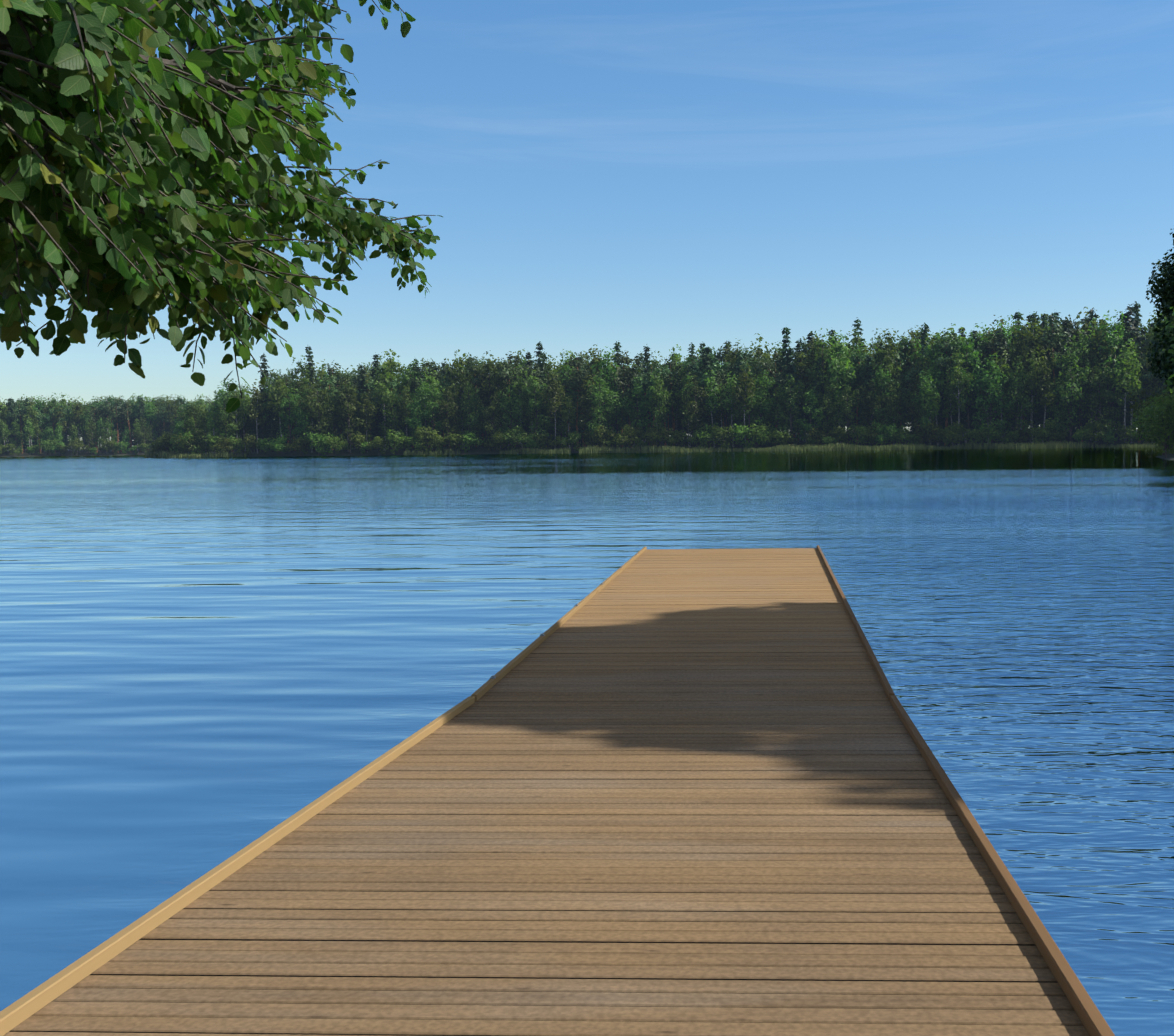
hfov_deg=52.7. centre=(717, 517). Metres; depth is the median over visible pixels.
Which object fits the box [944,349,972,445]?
birch tree
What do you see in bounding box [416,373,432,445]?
birch tree
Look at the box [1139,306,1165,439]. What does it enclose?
deciduous tree
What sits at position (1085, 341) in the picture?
deciduous tree
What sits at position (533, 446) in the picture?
shrub
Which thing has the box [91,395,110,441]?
pine tree
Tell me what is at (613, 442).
shrub
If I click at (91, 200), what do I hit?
alder tree
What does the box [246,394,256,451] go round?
tree
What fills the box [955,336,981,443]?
birch tree
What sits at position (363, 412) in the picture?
birch tree
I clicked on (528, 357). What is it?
spruce tree
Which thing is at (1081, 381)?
pine tree
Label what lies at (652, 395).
birch tree
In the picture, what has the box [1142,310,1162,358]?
deciduous tree
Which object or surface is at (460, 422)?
deciduous tree
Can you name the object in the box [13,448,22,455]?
shrub
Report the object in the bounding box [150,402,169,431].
pine tree
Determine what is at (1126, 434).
shrub
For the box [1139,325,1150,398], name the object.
spruce tree
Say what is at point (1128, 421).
spruce tree
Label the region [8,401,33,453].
pine tree
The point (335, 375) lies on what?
deciduous tree
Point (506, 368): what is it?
pine tree
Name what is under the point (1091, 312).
spruce tree
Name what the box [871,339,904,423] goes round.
birch tree
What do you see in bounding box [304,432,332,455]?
shrub
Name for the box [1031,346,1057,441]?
birch tree
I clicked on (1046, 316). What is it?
spruce tree
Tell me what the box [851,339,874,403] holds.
deciduous tree
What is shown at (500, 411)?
tree
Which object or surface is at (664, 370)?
pine tree
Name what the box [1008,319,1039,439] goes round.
deciduous tree
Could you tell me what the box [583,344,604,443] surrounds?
birch tree
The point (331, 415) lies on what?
tree
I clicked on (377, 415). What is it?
spruce tree
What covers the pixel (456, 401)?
deciduous tree
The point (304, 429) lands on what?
tree
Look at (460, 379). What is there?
birch tree
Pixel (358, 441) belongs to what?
shrub
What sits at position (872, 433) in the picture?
shrub
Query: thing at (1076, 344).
deciduous tree
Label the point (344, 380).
pine tree
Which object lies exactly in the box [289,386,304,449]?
birch tree
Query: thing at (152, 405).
birch tree
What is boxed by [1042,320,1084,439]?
spruce tree
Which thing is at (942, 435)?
shrub
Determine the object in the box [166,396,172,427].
birch tree
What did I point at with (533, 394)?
birch tree
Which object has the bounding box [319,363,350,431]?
pine tree
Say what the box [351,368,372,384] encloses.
pine tree
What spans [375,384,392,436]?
spruce tree
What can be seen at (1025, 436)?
shrub
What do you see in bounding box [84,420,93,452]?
birch tree
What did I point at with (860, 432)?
shrub
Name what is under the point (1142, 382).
birch tree
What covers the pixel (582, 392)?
birch tree
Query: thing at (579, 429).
spruce tree
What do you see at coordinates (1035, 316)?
spruce tree
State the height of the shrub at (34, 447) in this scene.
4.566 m
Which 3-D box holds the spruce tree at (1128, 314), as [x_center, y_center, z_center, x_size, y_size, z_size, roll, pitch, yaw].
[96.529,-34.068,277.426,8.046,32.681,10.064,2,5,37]
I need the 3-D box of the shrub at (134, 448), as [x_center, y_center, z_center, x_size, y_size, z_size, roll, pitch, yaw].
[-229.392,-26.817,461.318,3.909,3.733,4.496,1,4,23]
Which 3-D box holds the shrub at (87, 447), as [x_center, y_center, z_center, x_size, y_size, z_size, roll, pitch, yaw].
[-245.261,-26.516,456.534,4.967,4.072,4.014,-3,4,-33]
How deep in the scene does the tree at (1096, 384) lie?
267.36 m
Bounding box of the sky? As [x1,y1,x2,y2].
[0,0,1173,448]
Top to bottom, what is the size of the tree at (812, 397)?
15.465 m
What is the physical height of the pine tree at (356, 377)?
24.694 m
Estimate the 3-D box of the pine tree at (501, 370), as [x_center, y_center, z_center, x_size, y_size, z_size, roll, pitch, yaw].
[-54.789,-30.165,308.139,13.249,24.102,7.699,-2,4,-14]
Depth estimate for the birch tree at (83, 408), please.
467.38 m
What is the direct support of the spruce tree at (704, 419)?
on the terrain ground
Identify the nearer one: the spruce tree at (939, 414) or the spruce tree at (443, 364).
the spruce tree at (939, 414)
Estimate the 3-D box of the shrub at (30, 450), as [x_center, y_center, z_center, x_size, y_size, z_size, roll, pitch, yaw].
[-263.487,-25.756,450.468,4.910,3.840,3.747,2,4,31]
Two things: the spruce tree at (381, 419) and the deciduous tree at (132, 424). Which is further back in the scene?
the deciduous tree at (132, 424)
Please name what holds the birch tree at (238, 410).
on the terrain ground
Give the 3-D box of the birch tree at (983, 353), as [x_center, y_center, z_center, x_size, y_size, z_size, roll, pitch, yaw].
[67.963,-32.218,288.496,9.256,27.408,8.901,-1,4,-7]
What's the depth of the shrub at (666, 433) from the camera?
287.44 m
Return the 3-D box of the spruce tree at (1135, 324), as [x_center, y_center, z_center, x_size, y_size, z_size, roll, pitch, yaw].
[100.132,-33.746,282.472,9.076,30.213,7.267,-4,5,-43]
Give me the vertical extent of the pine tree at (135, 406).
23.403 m
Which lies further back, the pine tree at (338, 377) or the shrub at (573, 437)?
the pine tree at (338, 377)
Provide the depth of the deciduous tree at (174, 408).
467.51 m
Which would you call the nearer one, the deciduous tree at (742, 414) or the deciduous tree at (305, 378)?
the deciduous tree at (742, 414)
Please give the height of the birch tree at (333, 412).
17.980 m
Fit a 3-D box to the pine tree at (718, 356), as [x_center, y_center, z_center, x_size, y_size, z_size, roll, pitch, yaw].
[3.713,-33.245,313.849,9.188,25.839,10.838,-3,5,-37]
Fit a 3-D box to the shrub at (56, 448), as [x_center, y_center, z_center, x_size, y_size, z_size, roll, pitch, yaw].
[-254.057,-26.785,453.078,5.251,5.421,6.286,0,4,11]
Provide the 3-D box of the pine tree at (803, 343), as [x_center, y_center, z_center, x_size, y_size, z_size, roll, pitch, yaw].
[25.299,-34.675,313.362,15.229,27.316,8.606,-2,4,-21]
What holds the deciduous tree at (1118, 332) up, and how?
on the terrain ground
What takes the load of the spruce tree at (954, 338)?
on the terrain ground
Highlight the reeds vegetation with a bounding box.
[144,440,1161,457]
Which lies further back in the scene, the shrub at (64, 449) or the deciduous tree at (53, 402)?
the deciduous tree at (53, 402)
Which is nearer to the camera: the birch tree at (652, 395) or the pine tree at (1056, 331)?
the pine tree at (1056, 331)
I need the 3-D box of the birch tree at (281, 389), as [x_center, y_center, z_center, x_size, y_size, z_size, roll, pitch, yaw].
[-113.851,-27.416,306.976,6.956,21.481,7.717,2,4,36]
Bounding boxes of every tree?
[0,0,442,412]
[0,400,6,425]
[0,421,10,454]
[3,398,18,445]
[6,399,22,451]
[7,403,23,452]
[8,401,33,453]
[8,419,24,454]
[17,397,25,451]
[21,401,38,453]
[22,398,36,446]
[23,418,34,454]
[23,423,36,448]
[30,410,44,452]
[32,395,50,452]
[33,423,42,442]
[38,427,51,454]
[40,395,50,428]
[42,409,65,452]
[46,392,67,450]
[47,427,58,454]
[53,407,66,441]
[54,423,63,454]
[55,406,69,448]
[60,392,71,438]
[63,402,73,418]
[64,403,81,432]
[64,408,72,450]
[68,426,78,453]
[69,397,84,452]
[69,422,79,451]
[76,407,95,452]
[80,401,88,451]
[81,401,98,451]
[84,405,103,437]
[84,406,105,452]
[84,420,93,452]
[85,419,99,453]
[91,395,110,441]
[92,416,107,452]
[93,395,120,451]
[96,409,110,451]
[97,418,117,453]
[98,428,109,453]
[100,396,128,452]
[103,395,128,451]
[111,417,121,452]
[117,405,130,450]
[118,399,135,452]
[121,428,131,453]
[122,395,150,450]
[123,403,135,445]
[132,419,140,449]
[134,398,153,452]
[134,429,139,453]
[135,417,152,449]
[142,405,158,452]
[145,427,155,451]
[146,397,157,445]
[149,398,159,445]
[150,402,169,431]
[152,397,167,408]
[153,409,166,436]
[154,396,168,434]
[165,394,184,436]
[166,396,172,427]
[172,396,194,451]
[173,405,191,453]
[180,403,199,453]
[186,401,206,451]
[187,418,197,448]
[193,394,205,427]
[197,404,211,454]
[205,399,220,452]
[210,383,228,429]
[213,389,239,449]
[213,393,241,453]
[214,378,252,451]
[227,387,244,453]
[234,397,259,450]
[235,391,250,452]
[237,382,250,450]
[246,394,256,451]
[247,379,265,452]
[249,403,265,451]
[253,390,269,451]
[256,353,275,451]
[260,378,277,451]
[262,369,287,449]
[264,372,289,436]
[264,389,281,451]
[266,373,297,451]
[275,393,292,445]
[276,388,300,452]
[282,368,302,450]
[284,355,317,435]
[289,374,308,436]
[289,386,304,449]
[292,389,315,452]
[297,385,308,427]
[298,382,322,452]
[299,378,336,454]
[301,347,326,449]
[304,367,321,450]
[315,359,328,401]
[315,374,340,449]
[316,400,336,450]
[317,364,338,432]
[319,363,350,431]
[322,385,338,450]
[323,369,349,448]
[327,360,343,433]
[327,382,359,407]
[332,373,358,396]
[333,409,355,446]
[334,379,365,452]
[336,381,359,450]
[336,397,357,442]
[344,365,356,448]
[347,362,375,398]
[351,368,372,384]
[352,393,377,448]
[353,365,376,437]
[354,378,377,449]
[355,393,377,451]
[357,373,373,440]
[369,352,381,448]
[370,351,394,450]
[370,374,383,446]
[372,373,381,442]
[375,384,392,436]
[376,349,405,448]
[376,358,405,448]
[377,378,414,448]
[377,403,392,449]
[378,386,400,449]
[393,364,423,447]
[396,386,414,448]
[397,366,419,447]
[400,365,411,436]
[401,361,427,427]
[401,390,422,444]
[403,358,418,435]
[405,396,426,450]
[407,358,442,446]
[410,366,430,440]
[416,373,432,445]
[419,379,448,450]
[423,368,445,449]
[436,361,447,445]
[436,374,457,447]
[437,384,460,449]
[439,352,485,426]
[443,349,476,447]
[445,388,465,448]
[452,392,467,446]
[455,375,477,446]
[456,357,486,446]
[470,350,502,447]
[477,358,494,443]
[479,360,497,439]
[486,357,525,387]
[489,359,512,447]
[492,350,534,446]
[492,385,518,448]
[496,359,528,444]
[504,363,549,434]
[507,355,525,446]
[511,366,528,448]
[515,349,530,443]
[521,368,543,448]
[521,390,546,448]
[522,352,533,431]
[523,375,551,449]
[525,341,548,439]
[539,385,551,446]
[540,354,563,446]
[540,373,566,448]
[541,352,548,442]
[544,358,558,379]
[546,352,595,447]
[546,378,571,448]
[546,392,563,443]
[550,376,567,446]
[556,349,577,445]
[556,350,574,444]
[560,354,589,375]
[560,361,575,445]
[560,396,576,447]
[568,370,585,447]
[570,364,602,445]
[570,368,588,447]
[574,387,602,442]
[577,368,607,447]
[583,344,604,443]
[585,372,622,448]
[588,380,616,446]
[590,350,603,370]
[591,346,620,446]
[599,352,620,431]
[604,351,641,446]
[607,381,627,446]
[610,341,627,444]
[620,377,653,447]
[621,361,640,445]
[626,356,649,436]
[626,367,650,439]
[631,360,671,445]
[633,376,650,445]
[638,353,643,369]
[640,344,657,442]
[645,351,662,441]
[646,372,665,444]
[648,363,682,445]
[648,374,677,448]
[654,356,683,443]
[664,344,690,429]
[665,354,676,429]
[665,373,682,429]
[667,362,694,445]
[675,375,703,446]
[677,352,701,381]
[677,364,691,441]
[678,375,709,448]
[680,347,729,441]
[680,387,694,446]
[687,342,695,436]
[692,341,718,427]
[692,347,722,444]
[702,370,721,447]
[708,369,736,443]
[710,359,728,441]
[712,345,732,426]
[712,358,724,427]
[714,385,728,439]
[718,371,743,446]
[721,338,744,393]
[722,389,730,433]
[723,340,732,436]
[726,347,770,439]
[726,375,742,443]
[729,357,754,380]
[731,362,755,442]
[732,351,750,442]
[733,381,751,444]
[737,349,758,366]
[737,372,763,447]
[739,377,769,444]
[747,368,779,446]
[750,333,769,424]
[753,347,797,443]
[753,357,772,401]
[759,351,778,440]
[763,383,789,445]
[770,327,799,429]
[771,340,789,357]
[773,375,805,445]
[774,345,809,439]
[777,346,803,443]
[792,337,807,362]
[792,339,811,440]
[793,352,810,441]
[795,334,825,360]
[796,385,824,444]
[802,333,821,432]
[803,328,836,439]
[803,331,826,443]
[809,356,829,443]
[823,330,855,445]
[823,334,844,406]
[826,353,850,443]
[828,329,846,423]
[831,384,861,443]
[841,329,870,439]
[842,343,872,442]
[843,347,874,443]
[850,317,865,420]
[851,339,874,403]
[855,346,881,443]
[855,356,876,444]
[867,363,902,444]
[868,328,885,357]
[870,328,906,444]
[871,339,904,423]
[880,336,916,439]
[882,377,911,443]
[884,331,904,411]
[885,379,901,444]
[898,365,933,445]
[899,327,927,443]
[900,333,934,409]
[902,325,922,349]
[904,375,926,441]
[908,370,943,444]
[910,322,940,429]
[910,328,934,344]
[914,333,944,444]
[919,331,968,445]
[920,379,940,444]
[923,330,949,445]
[928,338,947,443]
[935,343,964,444]
[940,323,964,441]
[941,330,966,434]
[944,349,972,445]
[946,332,983,443]
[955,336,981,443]
[958,328,971,420]
[960,330,989,441]
[962,336,987,432]
[963,323,994,441]
[969,355,1017,443]
[976,368,995,439]
[977,380,1010,442]
[978,330,1009,370]
[979,332,1007,374]
[985,319,1011,356]
[985,327,1019,440]
[987,315,1009,347]
[988,348,1013,443]
[1001,357,1038,443]
[1002,314,1025,428]
[1006,339,1035,430]
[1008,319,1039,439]
[1009,309,1023,427]
[1012,326,1028,424]
[1015,317,1052,397]
[1018,347,1042,442]
[1019,311,1040,431]
[1022,314,1065,439]
[1024,312,1032,331]
[1024,334,1050,441]
[1026,317,1047,427]
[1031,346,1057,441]
[1033,313,1058,429]
[1036,319,1073,441]
[1040,313,1048,325]
[1040,374,1069,442]
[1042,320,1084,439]
[1047,314,1089,357]
[1049,312,1062,336]
[1049,342,1075,435]
[1049,342,1091,441]
[1061,323,1102,442]
[1064,355,1102,440]
[1066,327,1082,434]
[1072,366,1083,431]
[1074,307,1090,347]
[1076,336,1094,427]
[1079,363,1118,445]
[1080,317,1089,326]
[1081,315,1120,440]
[1083,307,1098,421]
[1085,316,1118,442]
[1093,310,1140,441]
[1107,304,1142,438]
[1108,342,1142,442]
[1112,311,1131,436]
[1113,330,1143,441]
[1115,326,1145,403]
[1118,338,1146,442]
[1120,314,1144,432]
[1122,353,1156,441]
[1130,301,1141,344]
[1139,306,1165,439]
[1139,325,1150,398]
[1139,348,1163,442]
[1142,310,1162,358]
[1145,257,1173,387]
[1148,229,1173,394]
[1162,307,1173,399]
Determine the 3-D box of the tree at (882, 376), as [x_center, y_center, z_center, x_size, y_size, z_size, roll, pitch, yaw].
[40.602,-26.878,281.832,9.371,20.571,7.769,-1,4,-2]
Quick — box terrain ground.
[0,429,1173,459]
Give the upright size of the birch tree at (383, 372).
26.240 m
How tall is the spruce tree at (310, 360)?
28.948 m
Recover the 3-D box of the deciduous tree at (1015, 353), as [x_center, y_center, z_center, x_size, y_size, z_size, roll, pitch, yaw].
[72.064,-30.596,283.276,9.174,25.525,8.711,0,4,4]
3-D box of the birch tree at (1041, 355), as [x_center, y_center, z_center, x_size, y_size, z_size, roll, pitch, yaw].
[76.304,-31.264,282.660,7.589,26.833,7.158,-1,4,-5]
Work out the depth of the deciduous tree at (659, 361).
314.21 m
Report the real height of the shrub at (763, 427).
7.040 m
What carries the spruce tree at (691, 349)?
on the terrain ground
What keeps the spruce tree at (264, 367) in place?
on the terrain ground
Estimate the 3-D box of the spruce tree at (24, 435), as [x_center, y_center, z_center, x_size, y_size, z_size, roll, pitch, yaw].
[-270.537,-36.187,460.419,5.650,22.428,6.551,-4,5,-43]
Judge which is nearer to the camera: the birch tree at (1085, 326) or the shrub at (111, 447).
the birch tree at (1085, 326)
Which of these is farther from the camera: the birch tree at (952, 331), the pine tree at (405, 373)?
the pine tree at (405, 373)
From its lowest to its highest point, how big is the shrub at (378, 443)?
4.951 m
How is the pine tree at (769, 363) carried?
on the terrain ground
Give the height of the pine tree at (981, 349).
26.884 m
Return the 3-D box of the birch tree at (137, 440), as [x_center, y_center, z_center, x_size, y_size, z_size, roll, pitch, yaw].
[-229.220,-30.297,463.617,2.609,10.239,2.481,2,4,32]
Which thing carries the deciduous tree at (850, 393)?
on the terrain ground
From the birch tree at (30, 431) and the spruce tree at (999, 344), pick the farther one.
the birch tree at (30, 431)
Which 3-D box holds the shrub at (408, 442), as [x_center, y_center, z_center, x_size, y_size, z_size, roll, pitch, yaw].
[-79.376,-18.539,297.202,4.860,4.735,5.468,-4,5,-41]
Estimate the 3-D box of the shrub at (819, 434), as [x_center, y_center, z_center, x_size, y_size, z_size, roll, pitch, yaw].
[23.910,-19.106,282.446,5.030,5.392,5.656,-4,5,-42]
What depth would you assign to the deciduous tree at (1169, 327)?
113.75 m
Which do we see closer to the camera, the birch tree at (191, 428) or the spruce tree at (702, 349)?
the spruce tree at (702, 349)
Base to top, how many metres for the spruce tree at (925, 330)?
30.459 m
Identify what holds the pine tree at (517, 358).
on the terrain ground
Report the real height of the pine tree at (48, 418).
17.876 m
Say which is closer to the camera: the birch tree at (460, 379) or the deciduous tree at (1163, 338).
the deciduous tree at (1163, 338)
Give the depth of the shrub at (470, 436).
294.81 m
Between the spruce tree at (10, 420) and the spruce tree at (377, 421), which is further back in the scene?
the spruce tree at (10, 420)
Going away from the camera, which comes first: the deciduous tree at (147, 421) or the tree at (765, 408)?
the tree at (765, 408)
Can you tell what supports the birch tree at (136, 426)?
on the terrain ground
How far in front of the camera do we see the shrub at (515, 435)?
292.87 m
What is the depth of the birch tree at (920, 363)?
285.87 m
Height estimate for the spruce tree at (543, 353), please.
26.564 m
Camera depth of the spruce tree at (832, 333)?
305.35 m
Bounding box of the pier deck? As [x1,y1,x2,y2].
[0,545,1114,1035]
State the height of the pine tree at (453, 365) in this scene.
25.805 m
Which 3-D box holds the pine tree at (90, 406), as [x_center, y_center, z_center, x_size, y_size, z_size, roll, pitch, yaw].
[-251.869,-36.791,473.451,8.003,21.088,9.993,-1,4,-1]
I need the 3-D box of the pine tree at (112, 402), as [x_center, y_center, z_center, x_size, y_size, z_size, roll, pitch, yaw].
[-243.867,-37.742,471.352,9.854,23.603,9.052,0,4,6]
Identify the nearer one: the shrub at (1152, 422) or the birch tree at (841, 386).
the shrub at (1152, 422)
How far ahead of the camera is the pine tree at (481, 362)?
317.80 m
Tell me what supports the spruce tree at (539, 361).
on the terrain ground
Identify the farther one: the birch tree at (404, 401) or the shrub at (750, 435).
the birch tree at (404, 401)
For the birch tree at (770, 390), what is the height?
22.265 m
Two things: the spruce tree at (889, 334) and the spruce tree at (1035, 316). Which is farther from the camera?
the spruce tree at (889, 334)
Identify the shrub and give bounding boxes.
[1,444,17,455]
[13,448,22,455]
[26,446,34,454]
[30,444,42,454]
[37,439,58,454]
[50,442,64,453]
[56,445,67,455]
[66,438,84,454]
[80,445,91,454]
[89,447,97,454]
[98,439,115,452]
[108,440,120,454]
[114,441,128,453]
[127,445,137,453]
[138,443,150,453]
[149,438,171,452]
[150,438,173,456]
[152,431,177,452]
[169,436,182,453]
[169,436,189,453]
[174,432,206,455]
[178,431,204,453]
[195,443,209,455]
[204,435,228,454]
[210,436,237,452]
[229,438,245,454]
[242,434,260,454]
[256,438,275,452]
[270,436,286,452]
[282,443,290,452]
[286,437,309,452]
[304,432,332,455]
[320,436,338,453]
[324,434,351,455]
[349,433,371,453]
[359,441,373,453]
[367,436,389,454]
[385,430,412,453]
[392,436,413,451]
[414,426,444,453]
[430,437,447,452]
[444,433,465,451]
[460,431,485,452]
[489,431,506,450]
[500,425,530,450]
[523,433,544,449]
[526,439,540,448]
[559,431,582,451]
[581,430,603,446]
[590,425,615,447]
[606,435,622,449]
[614,424,643,447]
[660,427,682,447]
[664,430,687,448]
[685,430,707,448]
[694,423,718,448]
[708,426,736,449]
[729,424,753,447]
[745,427,768,448]
[748,422,776,445]
[769,431,788,446]
[773,430,798,444]
[804,436,820,445]
[807,428,828,445]
[820,436,838,445]
[828,426,852,445]
[847,424,872,446]
[864,422,884,445]
[867,422,898,445]
[889,425,910,445]
[908,434,921,444]
[913,421,941,445]
[934,428,962,445]
[942,421,967,445]
[962,428,988,445]
[979,423,1003,445]
[1006,427,1030,442]
[1026,427,1054,444]
[1035,418,1062,442]
[1051,430,1067,443]
[1071,426,1092,444]
[1077,419,1112,444]
[1115,425,1138,444]
[1124,387,1173,454]
[1129,394,1173,453]
[1130,393,1173,457]
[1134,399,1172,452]
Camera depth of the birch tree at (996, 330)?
313.00 m
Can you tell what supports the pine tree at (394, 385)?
on the terrain ground
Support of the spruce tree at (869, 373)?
on the terrain ground
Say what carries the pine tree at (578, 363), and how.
on the terrain ground
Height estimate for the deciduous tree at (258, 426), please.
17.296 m
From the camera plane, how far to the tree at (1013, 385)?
271.36 m
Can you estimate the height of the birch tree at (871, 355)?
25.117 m
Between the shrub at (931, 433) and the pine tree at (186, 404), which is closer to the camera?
the shrub at (931, 433)
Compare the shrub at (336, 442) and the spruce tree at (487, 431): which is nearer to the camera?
the shrub at (336, 442)
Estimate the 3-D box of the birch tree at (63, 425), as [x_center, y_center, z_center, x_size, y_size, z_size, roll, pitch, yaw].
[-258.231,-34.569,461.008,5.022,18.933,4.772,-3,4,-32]
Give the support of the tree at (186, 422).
on the terrain ground
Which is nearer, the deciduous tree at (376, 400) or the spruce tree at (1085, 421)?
the spruce tree at (1085, 421)
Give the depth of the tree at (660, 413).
290.88 m
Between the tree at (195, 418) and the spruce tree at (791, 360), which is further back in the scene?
the tree at (195, 418)
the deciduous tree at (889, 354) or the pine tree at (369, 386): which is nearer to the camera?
the deciduous tree at (889, 354)
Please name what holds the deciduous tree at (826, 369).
on the terrain ground
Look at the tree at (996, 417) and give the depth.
277.39 m
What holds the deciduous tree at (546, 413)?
on the terrain ground
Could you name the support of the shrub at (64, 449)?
on the terrain ground
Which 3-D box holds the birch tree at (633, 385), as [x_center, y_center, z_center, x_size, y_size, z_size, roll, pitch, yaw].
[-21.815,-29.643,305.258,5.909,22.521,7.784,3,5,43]
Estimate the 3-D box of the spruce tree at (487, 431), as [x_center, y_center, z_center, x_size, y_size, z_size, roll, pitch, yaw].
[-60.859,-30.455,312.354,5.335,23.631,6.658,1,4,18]
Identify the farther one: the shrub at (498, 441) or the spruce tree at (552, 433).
the spruce tree at (552, 433)
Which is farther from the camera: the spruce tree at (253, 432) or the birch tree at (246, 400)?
the spruce tree at (253, 432)
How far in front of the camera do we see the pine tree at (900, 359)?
289.86 m
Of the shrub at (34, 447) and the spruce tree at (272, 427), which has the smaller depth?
the spruce tree at (272, 427)
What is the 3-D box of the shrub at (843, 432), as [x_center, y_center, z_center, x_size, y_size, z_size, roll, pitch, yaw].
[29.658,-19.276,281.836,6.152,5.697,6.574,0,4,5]
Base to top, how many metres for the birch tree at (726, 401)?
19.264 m
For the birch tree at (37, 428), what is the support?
on the terrain ground
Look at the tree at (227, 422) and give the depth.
303.44 m
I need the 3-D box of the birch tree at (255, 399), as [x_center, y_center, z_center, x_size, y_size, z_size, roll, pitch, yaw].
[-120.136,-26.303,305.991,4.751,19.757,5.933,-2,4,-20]
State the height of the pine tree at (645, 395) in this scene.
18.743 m
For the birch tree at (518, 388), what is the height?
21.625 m
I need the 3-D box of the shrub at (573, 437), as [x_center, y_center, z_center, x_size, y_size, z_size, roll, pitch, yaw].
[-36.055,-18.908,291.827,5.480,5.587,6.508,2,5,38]
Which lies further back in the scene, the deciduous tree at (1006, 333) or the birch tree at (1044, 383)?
the deciduous tree at (1006, 333)
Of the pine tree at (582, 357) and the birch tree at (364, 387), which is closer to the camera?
the birch tree at (364, 387)
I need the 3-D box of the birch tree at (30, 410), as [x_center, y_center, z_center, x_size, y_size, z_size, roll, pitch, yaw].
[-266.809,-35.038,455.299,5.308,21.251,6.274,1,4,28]
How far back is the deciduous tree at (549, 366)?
306.82 m
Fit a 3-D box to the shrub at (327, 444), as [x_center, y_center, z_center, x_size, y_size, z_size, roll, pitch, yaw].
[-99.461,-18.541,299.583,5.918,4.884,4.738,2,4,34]
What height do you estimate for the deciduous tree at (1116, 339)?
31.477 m
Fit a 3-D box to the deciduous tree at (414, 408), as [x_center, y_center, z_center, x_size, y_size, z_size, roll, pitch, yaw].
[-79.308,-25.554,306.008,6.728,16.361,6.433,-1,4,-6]
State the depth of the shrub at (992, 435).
272.02 m
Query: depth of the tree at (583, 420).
292.27 m
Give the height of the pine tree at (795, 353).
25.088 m
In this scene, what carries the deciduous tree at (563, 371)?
on the terrain ground
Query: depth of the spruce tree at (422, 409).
309.65 m
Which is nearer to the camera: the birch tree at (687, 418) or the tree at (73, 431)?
the birch tree at (687, 418)
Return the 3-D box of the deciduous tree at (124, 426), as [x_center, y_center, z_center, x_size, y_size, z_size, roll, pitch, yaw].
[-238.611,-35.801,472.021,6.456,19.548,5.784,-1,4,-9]
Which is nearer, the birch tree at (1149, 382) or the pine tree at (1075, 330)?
the birch tree at (1149, 382)
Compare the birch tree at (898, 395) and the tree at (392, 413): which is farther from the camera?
the tree at (392, 413)
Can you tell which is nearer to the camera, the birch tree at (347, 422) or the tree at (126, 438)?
the birch tree at (347, 422)
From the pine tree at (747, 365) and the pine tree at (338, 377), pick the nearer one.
the pine tree at (747, 365)
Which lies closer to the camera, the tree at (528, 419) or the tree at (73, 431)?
the tree at (528, 419)
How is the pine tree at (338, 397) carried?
on the terrain ground
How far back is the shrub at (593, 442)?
290.86 m
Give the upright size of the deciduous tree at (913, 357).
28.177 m
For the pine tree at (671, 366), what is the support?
on the terrain ground
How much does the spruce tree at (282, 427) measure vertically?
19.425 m
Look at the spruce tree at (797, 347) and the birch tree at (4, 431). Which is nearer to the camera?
the spruce tree at (797, 347)
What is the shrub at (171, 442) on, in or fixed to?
on the terrain ground
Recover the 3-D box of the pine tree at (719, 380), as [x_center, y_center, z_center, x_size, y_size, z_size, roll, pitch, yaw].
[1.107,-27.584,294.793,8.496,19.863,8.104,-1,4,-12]
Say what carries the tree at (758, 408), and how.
on the terrain ground
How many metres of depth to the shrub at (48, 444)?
451.60 m
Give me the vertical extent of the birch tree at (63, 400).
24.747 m
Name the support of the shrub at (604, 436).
on the terrain ground
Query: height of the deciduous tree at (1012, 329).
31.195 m
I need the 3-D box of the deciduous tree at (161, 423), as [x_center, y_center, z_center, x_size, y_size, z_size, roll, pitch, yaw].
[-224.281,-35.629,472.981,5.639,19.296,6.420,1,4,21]
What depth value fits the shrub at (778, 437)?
283.57 m
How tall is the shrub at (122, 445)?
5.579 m
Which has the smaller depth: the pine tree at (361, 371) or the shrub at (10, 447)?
the pine tree at (361, 371)
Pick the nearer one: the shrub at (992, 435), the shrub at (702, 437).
the shrub at (992, 435)
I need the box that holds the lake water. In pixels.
[0,448,1173,1035]
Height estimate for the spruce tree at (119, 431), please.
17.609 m
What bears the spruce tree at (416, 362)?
on the terrain ground
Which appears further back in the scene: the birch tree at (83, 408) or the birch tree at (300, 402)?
the birch tree at (83, 408)
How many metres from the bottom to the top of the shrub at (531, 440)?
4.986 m
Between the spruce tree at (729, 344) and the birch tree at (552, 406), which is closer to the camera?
the birch tree at (552, 406)
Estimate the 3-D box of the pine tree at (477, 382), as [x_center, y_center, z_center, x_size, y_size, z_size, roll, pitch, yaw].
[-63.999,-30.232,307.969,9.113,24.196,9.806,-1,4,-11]
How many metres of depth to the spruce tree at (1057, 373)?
277.85 m
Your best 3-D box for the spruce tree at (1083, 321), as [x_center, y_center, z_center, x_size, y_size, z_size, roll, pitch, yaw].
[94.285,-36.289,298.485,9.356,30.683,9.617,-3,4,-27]
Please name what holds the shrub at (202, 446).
on the terrain ground
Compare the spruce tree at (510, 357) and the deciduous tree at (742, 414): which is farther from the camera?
the spruce tree at (510, 357)
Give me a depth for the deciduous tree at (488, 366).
302.65 m

